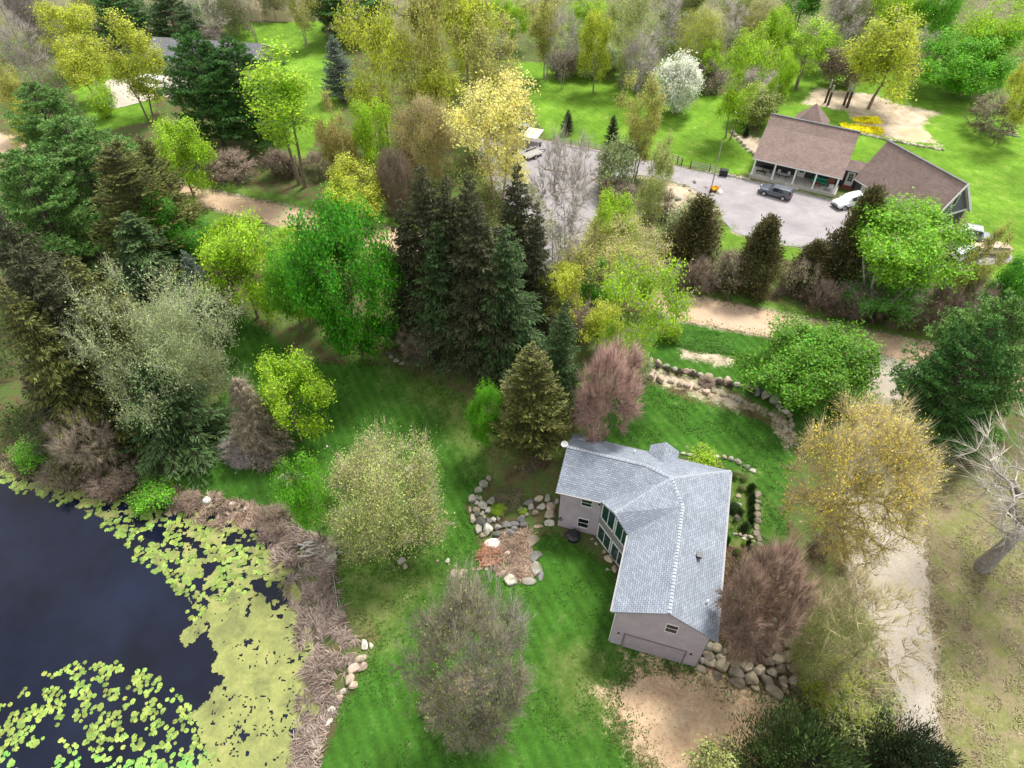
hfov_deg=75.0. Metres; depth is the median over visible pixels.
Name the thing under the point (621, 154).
shrub
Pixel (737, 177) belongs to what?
stone edging
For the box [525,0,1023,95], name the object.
undergrowth
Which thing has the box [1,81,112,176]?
pine tree
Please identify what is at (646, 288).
leafy tree
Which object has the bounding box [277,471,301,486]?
fire pit
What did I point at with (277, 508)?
shrub
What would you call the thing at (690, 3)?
leafy tree
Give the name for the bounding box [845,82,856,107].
timber post
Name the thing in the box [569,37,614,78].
shrub
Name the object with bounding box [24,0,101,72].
leafy tree
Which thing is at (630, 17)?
leafy tree
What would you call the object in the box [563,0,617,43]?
leafy tree
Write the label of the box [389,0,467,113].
leafy tree
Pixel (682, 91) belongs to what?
blossoming tree
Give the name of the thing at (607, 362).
bare tree
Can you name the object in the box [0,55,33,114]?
leafy tree
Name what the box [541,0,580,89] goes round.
bare tree
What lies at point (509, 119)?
leafy tree
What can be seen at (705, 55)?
leafy tree
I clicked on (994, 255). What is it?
neighbour parking pad
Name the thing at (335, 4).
pine tree
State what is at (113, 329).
spruce tree
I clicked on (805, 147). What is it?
house
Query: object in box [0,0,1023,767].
ground
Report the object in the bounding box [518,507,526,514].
shrub
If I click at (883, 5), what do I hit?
leafy tree
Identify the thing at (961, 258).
pickup
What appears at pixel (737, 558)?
shrub
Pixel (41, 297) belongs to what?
spruce tree
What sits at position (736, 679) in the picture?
boulder bank
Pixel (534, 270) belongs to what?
spruce tree
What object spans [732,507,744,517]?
juniper shrub
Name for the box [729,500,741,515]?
juniper shrub
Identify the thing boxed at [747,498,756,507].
juniper shrub
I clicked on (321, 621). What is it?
dry reeds
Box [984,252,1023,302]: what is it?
leafy tree
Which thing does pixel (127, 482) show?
shrub
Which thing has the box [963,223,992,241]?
off road car
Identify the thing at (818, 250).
juniper tree
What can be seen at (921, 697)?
gravel driveway
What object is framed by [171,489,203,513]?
shrub
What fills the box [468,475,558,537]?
rock garden
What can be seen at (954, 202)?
window
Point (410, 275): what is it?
spruce tree
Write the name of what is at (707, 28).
budding tree
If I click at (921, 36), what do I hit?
bare tree
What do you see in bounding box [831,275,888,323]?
shrub
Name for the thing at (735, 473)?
shrub
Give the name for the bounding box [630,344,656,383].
shrub
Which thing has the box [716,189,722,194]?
boulder
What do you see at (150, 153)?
spruce tree
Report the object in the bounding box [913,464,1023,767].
dry grass tufts
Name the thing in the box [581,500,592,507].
window
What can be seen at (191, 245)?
leafy tree
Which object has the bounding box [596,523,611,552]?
window
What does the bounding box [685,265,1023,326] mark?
undergrowth
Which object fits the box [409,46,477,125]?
leafy tree
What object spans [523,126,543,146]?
trailer
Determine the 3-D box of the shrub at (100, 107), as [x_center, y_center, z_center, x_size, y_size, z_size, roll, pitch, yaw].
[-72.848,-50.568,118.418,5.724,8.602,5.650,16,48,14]
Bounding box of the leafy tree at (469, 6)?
[436,0,515,85]
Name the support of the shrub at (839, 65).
on the ground at (562, 646)
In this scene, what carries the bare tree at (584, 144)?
on the ground at (562, 646)
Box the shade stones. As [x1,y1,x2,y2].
[386,351,440,366]
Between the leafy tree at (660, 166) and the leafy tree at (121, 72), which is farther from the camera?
the leafy tree at (121, 72)
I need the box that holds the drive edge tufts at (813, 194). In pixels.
[473,137,835,263]
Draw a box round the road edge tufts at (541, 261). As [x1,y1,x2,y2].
[1,131,1018,391]
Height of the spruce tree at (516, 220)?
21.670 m
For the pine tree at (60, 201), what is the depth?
81.83 m
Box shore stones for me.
[309,639,372,760]
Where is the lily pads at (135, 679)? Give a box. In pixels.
[0,470,282,754]
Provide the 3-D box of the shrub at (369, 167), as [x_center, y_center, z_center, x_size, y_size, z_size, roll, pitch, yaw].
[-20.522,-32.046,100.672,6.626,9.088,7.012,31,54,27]
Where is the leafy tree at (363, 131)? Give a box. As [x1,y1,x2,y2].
[346,92,394,171]
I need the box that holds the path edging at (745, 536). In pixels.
[732,533,754,541]
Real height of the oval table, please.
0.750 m
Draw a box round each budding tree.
[0,0,61,52]
[71,0,128,28]
[196,0,256,35]
[253,0,289,16]
[313,415,460,572]
[370,142,414,219]
[389,86,462,191]
[549,203,675,303]
[672,1,728,77]
[735,0,790,58]
[771,380,961,582]
[784,596,886,687]
[793,652,896,739]
[827,0,884,36]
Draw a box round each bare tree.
[0,4,57,92]
[38,402,120,477]
[182,0,231,40]
[229,0,263,42]
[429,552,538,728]
[527,125,592,272]
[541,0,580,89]
[543,118,598,246]
[570,329,650,444]
[618,27,662,102]
[624,0,686,78]
[696,374,715,388]
[700,0,750,69]
[707,528,825,674]
[773,546,949,721]
[813,0,866,63]
[911,23,945,80]
[939,402,1023,574]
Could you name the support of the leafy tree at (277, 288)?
on the ground at (562, 646)
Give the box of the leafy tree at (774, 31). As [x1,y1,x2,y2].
[756,1,801,75]
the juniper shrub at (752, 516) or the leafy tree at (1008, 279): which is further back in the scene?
the leafy tree at (1008, 279)
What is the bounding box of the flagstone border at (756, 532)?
[753,491,762,545]
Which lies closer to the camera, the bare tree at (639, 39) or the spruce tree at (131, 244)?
the spruce tree at (131, 244)
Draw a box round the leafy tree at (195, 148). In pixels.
[148,111,218,200]
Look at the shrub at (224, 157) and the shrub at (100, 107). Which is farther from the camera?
the shrub at (100, 107)
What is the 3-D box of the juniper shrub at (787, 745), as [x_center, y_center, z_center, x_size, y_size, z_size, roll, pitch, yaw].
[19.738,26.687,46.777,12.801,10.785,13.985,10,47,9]
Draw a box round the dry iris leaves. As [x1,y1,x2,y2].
[490,526,536,585]
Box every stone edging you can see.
[590,537,617,572]
[680,452,755,472]
[727,173,749,180]
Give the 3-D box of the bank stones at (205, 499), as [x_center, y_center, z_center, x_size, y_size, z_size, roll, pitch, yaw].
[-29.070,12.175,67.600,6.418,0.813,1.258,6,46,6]
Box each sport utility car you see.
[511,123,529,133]
[757,183,793,200]
[831,190,862,209]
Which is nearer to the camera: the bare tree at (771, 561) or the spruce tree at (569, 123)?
the bare tree at (771, 561)
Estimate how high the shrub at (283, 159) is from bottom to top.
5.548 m
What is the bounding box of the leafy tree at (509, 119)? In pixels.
[437,57,540,201]
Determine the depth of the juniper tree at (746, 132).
114.92 m
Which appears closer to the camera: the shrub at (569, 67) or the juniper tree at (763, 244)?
the juniper tree at (763, 244)
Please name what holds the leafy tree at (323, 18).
on the ground at (562, 646)
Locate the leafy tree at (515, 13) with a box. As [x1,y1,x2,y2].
[489,0,531,41]
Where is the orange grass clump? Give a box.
[474,541,503,568]
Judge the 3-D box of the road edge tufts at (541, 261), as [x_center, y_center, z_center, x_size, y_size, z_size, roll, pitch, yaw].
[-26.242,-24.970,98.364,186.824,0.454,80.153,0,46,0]
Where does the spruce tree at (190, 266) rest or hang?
on the ground at (562, 646)
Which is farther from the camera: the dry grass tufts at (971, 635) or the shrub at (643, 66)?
the shrub at (643, 66)
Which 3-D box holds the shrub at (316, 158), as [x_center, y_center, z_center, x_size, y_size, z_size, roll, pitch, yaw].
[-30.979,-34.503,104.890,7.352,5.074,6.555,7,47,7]
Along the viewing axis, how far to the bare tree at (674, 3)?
125.86 m
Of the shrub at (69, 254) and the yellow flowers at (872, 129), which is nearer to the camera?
the shrub at (69, 254)
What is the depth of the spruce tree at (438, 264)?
71.21 m
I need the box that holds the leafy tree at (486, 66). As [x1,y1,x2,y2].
[454,6,522,149]
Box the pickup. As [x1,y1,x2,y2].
[949,246,983,262]
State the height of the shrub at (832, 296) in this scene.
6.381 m
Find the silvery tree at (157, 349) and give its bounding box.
[48,252,256,437]
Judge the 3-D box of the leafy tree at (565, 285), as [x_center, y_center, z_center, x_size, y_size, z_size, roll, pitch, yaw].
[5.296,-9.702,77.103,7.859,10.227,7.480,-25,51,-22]
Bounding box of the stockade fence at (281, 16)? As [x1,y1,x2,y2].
[248,10,288,21]
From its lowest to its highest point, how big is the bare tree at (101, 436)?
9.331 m
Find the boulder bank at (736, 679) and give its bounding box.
[696,616,803,700]
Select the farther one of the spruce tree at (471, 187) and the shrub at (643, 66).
the shrub at (643, 66)
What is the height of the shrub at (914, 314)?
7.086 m
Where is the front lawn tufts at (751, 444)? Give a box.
[579,369,796,556]
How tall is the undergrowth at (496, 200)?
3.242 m
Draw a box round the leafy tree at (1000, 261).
[945,217,1016,305]
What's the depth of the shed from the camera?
143.78 m
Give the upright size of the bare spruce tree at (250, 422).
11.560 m
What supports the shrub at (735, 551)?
on the ground at (562, 646)
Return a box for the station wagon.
[971,240,1013,254]
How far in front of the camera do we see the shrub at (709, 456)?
65.99 m
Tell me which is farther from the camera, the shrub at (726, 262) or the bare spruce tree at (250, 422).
the shrub at (726, 262)
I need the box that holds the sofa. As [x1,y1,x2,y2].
[811,176,828,186]
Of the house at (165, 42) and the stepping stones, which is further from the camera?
the house at (165, 42)
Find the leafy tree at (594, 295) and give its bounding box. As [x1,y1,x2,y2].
[577,253,612,308]
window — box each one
[577,517,588,528]
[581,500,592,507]
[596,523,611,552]
[601,505,615,532]
[610,541,621,566]
[614,520,626,546]
[664,623,678,634]
[950,193,961,206]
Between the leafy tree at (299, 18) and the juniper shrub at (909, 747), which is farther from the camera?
the leafy tree at (299, 18)
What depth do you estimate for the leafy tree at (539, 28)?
124.72 m
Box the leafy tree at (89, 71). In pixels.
[47,30,113,95]
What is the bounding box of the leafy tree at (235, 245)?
[187,206,283,331]
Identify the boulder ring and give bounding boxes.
[484,524,543,585]
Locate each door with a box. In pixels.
[621,633,686,663]
[796,170,805,177]
[843,172,855,185]
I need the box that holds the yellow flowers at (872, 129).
[838,122,883,134]
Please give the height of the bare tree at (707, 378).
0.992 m
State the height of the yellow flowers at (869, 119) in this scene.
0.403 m
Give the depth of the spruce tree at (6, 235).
65.04 m
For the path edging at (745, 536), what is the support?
on the ground at (562, 646)
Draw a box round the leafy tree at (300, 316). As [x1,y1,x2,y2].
[281,285,320,324]
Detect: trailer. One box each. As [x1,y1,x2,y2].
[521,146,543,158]
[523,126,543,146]
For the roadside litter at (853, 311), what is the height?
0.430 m
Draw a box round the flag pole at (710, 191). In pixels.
[709,133,724,192]
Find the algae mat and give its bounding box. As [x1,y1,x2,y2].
[0,468,320,767]
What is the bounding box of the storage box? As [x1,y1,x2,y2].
[719,168,728,176]
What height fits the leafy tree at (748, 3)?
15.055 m
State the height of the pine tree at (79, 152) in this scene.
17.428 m
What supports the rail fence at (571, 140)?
on the ground at (562, 646)
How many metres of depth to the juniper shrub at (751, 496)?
63.32 m
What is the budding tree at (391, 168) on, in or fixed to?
on the ground at (562, 646)
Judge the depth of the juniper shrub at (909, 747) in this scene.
46.34 m
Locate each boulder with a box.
[324,553,337,563]
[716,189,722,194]
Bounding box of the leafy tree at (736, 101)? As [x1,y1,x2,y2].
[713,13,785,138]
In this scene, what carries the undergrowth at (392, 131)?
on the ground at (562, 646)
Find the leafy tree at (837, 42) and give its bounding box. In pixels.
[808,20,845,69]
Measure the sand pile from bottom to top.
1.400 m
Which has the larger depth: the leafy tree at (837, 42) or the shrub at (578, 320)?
the leafy tree at (837, 42)
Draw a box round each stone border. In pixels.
[730,130,754,155]
[860,132,943,150]
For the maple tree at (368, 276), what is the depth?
68.34 m
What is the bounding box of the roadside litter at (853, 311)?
[785,279,1008,345]
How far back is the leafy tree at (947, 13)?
131.70 m
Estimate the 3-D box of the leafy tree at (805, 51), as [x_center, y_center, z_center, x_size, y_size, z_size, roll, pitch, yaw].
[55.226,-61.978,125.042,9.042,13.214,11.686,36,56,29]
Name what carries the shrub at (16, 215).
on the ground at (562, 646)
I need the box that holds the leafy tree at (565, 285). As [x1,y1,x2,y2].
[529,257,585,324]
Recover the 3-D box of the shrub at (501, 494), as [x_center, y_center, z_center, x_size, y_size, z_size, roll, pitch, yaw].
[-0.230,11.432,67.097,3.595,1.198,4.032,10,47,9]
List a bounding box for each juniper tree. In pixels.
[654,191,726,285]
[708,212,789,305]
[741,127,750,137]
[776,238,840,294]
[809,178,888,288]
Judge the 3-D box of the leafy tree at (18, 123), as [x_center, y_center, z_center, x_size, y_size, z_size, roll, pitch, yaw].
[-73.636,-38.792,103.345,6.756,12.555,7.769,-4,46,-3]
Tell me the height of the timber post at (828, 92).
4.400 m
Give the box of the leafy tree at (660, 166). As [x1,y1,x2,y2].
[634,128,676,239]
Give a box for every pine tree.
[0,147,114,273]
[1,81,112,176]
[17,114,160,252]
[87,0,167,44]
[141,0,209,45]
[156,22,259,147]
[194,34,293,147]
[306,0,397,39]
[887,288,1023,450]
[887,319,1023,470]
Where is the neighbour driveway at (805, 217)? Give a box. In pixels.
[476,135,880,267]
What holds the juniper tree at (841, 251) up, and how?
on the ground at (562, 646)
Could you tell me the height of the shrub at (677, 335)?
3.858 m
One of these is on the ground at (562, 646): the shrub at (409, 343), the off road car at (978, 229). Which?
the shrub at (409, 343)
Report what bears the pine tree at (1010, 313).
on the ground at (562, 646)
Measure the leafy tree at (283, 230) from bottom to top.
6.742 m
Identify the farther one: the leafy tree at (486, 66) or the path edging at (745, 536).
the leafy tree at (486, 66)
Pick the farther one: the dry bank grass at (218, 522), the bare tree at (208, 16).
the bare tree at (208, 16)
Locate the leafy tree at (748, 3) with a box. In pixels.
[717,0,769,34]
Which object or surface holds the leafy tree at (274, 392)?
on the ground at (562, 646)
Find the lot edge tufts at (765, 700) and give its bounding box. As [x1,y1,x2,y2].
[580,648,807,767]
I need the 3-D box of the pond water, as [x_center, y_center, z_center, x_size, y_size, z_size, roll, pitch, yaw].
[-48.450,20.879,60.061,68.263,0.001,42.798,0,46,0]
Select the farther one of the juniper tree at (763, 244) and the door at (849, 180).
the door at (849, 180)
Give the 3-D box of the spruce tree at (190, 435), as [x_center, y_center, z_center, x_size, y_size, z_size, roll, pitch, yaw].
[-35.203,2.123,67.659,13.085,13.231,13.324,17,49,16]
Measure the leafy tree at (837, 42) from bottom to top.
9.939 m
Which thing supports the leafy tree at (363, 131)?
on the ground at (562, 646)
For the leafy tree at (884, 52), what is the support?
on the ground at (562, 646)
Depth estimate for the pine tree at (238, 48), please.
105.19 m
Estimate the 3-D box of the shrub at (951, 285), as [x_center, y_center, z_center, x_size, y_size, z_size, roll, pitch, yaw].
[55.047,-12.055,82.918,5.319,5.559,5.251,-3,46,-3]
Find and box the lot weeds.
[611,670,750,763]
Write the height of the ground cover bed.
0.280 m
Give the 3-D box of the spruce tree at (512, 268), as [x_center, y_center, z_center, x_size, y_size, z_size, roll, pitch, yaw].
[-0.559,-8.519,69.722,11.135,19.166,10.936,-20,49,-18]
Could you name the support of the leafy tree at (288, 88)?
on the ground at (562, 646)
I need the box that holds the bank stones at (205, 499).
[196,495,253,510]
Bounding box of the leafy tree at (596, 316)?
[579,295,627,347]
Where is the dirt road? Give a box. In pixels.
[0,134,1023,395]
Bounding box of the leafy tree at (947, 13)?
[912,0,966,58]
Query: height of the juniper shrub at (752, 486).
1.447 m
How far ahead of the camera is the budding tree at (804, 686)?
51.70 m
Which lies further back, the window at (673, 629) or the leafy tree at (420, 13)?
the leafy tree at (420, 13)
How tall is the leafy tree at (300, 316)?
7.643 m
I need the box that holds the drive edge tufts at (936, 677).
[834,353,955,744]
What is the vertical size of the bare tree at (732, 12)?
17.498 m
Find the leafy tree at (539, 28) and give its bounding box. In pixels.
[517,0,566,80]
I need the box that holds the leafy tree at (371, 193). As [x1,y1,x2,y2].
[320,151,390,221]
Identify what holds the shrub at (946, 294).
on the ground at (562, 646)
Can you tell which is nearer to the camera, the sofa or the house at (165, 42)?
the sofa
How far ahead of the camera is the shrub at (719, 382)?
74.03 m
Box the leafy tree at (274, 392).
[250,344,336,442]
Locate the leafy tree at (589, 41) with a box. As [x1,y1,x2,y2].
[576,3,619,92]
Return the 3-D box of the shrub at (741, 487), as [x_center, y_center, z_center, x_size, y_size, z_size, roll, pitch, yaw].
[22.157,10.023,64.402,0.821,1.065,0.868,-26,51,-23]
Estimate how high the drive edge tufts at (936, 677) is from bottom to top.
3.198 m
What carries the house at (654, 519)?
on the ground at (562, 646)
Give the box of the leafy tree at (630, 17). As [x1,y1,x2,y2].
[600,0,656,89]
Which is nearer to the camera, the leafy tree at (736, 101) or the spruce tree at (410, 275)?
the spruce tree at (410, 275)
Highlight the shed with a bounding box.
[202,26,220,40]
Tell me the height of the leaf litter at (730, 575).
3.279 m
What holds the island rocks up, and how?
on the ground at (562, 646)
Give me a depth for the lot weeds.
53.52 m
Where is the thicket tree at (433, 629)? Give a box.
[380,547,540,764]
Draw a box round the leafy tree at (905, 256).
[849,187,985,313]
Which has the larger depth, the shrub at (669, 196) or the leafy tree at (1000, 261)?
the shrub at (669, 196)
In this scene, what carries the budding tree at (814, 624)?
on the ground at (562, 646)
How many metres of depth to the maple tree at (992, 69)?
120.60 m
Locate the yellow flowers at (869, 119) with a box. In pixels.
[852,116,882,123]
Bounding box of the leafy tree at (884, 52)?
[835,0,933,109]
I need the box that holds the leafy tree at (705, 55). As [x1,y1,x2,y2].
[695,36,724,77]
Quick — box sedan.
[136,74,163,83]
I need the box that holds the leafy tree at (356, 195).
[310,176,379,226]
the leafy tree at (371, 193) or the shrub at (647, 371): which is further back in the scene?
the leafy tree at (371, 193)
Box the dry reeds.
[254,515,362,767]
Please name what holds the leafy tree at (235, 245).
on the ground at (562, 646)
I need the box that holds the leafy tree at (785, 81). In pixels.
[765,43,801,112]
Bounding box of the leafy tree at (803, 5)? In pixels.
[776,0,823,32]
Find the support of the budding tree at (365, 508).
on the ground at (562, 646)
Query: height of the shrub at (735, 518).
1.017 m
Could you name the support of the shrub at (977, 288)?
on the ground at (562, 646)
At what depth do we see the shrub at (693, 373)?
74.93 m
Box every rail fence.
[553,137,606,149]
[668,153,682,164]
[690,161,721,173]
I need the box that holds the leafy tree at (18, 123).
[4,96,45,151]
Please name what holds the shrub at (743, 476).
on the ground at (562, 646)
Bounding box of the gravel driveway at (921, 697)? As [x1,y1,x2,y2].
[843,354,939,766]
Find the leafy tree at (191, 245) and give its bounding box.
[173,211,221,275]
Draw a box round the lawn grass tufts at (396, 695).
[172,321,695,767]
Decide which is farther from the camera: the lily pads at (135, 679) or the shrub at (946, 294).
the shrub at (946, 294)
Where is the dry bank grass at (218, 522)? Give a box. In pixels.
[160,488,277,534]
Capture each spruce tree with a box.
[0,208,110,375]
[0,284,150,481]
[1,240,147,445]
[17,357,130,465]
[60,253,213,442]
[78,293,200,437]
[88,137,216,287]
[106,211,215,317]
[115,356,240,490]
[132,135,206,240]
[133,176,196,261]
[179,251,237,342]
[226,373,296,475]
[319,35,357,100]
[381,196,426,360]
[388,162,459,370]
[405,221,469,382]
[420,172,476,366]
[427,196,540,391]
[438,169,495,366]
[465,224,557,399]
[486,341,579,469]
[490,160,553,312]
[517,202,562,340]
[541,299,592,421]
[560,110,574,132]
[603,115,620,141]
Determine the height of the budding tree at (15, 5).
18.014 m
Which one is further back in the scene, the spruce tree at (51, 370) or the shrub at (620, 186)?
the shrub at (620, 186)
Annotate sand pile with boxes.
[898,127,931,141]
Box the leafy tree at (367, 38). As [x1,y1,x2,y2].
[328,0,412,148]
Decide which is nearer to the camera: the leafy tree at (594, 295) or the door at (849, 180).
the leafy tree at (594, 295)
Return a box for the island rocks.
[672,180,714,200]
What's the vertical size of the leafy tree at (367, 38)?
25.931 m
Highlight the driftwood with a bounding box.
[297,536,345,556]
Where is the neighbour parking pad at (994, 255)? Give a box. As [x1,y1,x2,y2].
[970,240,1011,264]
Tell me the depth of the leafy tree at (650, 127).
97.62 m
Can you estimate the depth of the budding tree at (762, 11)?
134.30 m
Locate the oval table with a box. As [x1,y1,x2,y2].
[761,165,773,172]
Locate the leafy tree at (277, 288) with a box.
[258,227,304,333]
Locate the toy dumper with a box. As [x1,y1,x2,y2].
[710,185,720,192]
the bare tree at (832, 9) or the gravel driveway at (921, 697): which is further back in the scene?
the bare tree at (832, 9)
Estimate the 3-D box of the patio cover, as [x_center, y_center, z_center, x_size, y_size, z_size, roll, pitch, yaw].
[5.902,14.638,64.140,1.370,0.750,1.370,-8,47,-8]
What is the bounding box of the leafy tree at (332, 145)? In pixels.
[311,86,362,178]
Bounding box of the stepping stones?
[397,557,487,576]
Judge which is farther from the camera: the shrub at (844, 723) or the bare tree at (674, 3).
the bare tree at (674, 3)
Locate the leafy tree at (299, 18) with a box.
[273,0,320,47]
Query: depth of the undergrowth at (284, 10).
158.55 m
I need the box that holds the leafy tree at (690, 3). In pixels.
[657,0,711,43]
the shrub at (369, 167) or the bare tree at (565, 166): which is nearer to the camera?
the bare tree at (565, 166)
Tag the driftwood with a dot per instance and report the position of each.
(307, 544)
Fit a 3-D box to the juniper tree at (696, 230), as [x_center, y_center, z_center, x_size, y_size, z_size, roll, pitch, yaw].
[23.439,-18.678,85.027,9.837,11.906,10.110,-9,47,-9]
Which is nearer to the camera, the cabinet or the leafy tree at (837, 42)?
the cabinet
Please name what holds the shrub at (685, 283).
on the ground at (562, 646)
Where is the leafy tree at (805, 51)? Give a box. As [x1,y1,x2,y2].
[785,14,835,89]
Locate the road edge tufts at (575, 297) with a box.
[2,130,934,366]
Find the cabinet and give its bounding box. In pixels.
[828,177,835,184]
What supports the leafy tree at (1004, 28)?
on the ground at (562, 646)
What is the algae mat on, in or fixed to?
on the pond water
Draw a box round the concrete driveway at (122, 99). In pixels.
[105,76,187,107]
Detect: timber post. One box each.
[824,79,833,102]
[827,85,834,104]
[842,83,851,105]
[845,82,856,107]
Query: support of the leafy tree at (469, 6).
on the ground at (562, 646)
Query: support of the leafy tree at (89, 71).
on the ground at (562, 646)
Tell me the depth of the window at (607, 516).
60.46 m
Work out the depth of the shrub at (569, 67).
130.72 m
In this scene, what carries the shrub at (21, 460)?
on the ground at (562, 646)
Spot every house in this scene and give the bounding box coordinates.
[145,37,274,75]
[555,434,731,666]
[748,103,971,233]
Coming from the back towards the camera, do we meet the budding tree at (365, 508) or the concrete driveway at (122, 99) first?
the concrete driveway at (122, 99)
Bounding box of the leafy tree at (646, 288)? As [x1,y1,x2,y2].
[594,240,701,380]
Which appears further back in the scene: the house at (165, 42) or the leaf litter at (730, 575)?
the house at (165, 42)
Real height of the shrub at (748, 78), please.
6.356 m
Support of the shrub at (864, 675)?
on the ground at (562, 646)
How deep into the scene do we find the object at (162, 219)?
82.48 m
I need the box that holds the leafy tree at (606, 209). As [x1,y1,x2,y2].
[585,182,644,265]
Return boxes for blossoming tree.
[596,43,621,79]
[652,46,706,114]
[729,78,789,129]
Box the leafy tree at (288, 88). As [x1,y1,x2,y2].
[232,35,324,187]
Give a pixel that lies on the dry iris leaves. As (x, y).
(520, 565)
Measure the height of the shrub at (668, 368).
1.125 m
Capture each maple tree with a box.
[277,180,407,367]
[463,376,505,449]
[727,308,889,422]
[916,24,1023,97]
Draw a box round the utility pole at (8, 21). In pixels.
[0,1,21,47]
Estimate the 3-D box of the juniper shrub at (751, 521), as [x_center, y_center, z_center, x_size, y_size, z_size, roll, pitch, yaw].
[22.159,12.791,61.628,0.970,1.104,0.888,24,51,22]
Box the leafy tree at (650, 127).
[613,68,670,180]
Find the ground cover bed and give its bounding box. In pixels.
[674,329,736,353]
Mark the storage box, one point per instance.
(724, 172)
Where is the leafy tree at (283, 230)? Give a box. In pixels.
[261,223,313,261]
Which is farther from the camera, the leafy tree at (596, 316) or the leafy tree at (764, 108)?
the leafy tree at (764, 108)
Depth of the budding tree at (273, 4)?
155.06 m
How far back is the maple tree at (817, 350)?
67.60 m
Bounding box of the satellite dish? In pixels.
[561,441,567,447]
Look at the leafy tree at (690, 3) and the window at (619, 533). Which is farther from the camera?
the leafy tree at (690, 3)
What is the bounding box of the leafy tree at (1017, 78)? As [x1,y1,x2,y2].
[993,61,1023,144]
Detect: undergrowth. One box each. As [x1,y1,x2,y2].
[0,0,215,90]
[0,0,215,100]
[0,246,207,471]
[224,0,330,17]
[350,17,522,143]
[393,110,648,349]
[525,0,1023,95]
[528,0,1023,95]
[678,267,997,325]
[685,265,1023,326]
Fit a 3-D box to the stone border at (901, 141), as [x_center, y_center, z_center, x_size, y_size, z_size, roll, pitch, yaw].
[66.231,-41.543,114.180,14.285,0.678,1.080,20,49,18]
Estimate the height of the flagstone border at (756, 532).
0.454 m
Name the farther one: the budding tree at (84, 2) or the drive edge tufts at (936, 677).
the budding tree at (84, 2)
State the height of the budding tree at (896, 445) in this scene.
21.404 m
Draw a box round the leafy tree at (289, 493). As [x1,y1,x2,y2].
[269,447,341,542]
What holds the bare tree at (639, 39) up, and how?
on the ground at (562, 646)
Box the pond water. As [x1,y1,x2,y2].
[0,464,316,767]
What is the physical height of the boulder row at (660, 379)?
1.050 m
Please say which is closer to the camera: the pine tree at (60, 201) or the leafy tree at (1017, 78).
the pine tree at (60, 201)
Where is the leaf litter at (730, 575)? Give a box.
[702,544,814,696]
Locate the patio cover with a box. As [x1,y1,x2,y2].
[566,529,580,543]
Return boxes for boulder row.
[647,369,786,433]
[650,357,795,435]
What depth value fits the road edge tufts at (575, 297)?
83.48 m
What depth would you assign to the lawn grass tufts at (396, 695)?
61.54 m
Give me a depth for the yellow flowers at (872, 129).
117.44 m
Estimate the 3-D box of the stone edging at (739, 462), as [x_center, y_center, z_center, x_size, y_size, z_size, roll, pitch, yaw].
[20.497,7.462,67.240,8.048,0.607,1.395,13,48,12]
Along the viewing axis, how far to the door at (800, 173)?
105.06 m
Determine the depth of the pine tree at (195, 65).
103.18 m
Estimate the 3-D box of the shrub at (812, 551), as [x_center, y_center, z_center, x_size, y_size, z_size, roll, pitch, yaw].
[27.375,14.316,59.399,2.784,2.822,3.122,14,48,13]
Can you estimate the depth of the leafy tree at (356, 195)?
92.42 m
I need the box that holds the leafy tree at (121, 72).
[66,6,169,122]
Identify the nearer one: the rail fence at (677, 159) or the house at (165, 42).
the rail fence at (677, 159)
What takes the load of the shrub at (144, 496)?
on the ground at (562, 646)
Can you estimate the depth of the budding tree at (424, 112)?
96.29 m
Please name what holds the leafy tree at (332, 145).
on the ground at (562, 646)
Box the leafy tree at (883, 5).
[870,0,941,38]
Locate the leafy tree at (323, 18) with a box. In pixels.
[316,0,332,41]
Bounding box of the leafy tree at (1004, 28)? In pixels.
[952,0,1023,81]
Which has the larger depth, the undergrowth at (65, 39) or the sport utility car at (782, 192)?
the undergrowth at (65, 39)
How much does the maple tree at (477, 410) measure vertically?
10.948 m
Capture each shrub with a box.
[0,199,39,230]
[6,434,53,474]
[31,455,94,495]
[47,242,86,270]
[72,449,151,507]
[80,77,125,118]
[120,468,179,520]
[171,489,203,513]
[178,191,198,212]
[180,0,204,29]
[195,143,260,186]
[200,260,244,318]
[215,429,277,475]
[251,501,299,540]
[254,146,299,180]
[296,150,331,180]
[356,148,400,190]
[393,308,446,370]
[411,656,519,756]
[491,502,506,516]
[494,485,522,514]
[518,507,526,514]
[520,453,539,477]
[544,292,597,346]
[546,45,579,79]
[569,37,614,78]
[591,130,640,196]
[593,177,638,208]
[615,54,657,92]
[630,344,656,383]
[640,181,677,220]
[657,319,682,343]
[662,193,717,231]
[663,365,671,371]
[667,269,693,293]
[678,254,721,298]
[681,727,751,767]
[687,441,723,467]
[689,370,697,376]
[695,684,879,767]
[698,58,729,94]
[706,241,759,298]
[716,379,724,385]
[726,381,734,387]
[727,536,731,546]
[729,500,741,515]
[732,64,782,92]
[732,469,739,479]
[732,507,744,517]
[732,546,742,556]
[733,515,739,521]
[734,542,768,569]
[737,259,772,298]
[737,484,745,490]
[738,521,751,533]
[740,473,750,480]
[745,482,756,492]
[746,493,756,499]
[746,505,755,513]
[746,513,755,519]
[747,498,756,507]
[747,518,755,527]
[776,255,822,301]
[795,664,908,762]
[805,276,849,317]
[805,532,835,562]
[817,44,864,87]
[826,694,967,767]
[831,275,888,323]
[833,258,933,329]
[845,663,888,707]
[874,284,933,330]
[917,280,971,335]
[931,270,973,302]
[947,273,1006,329]
[958,86,1022,139]
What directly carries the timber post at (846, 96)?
on the ground at (562, 646)

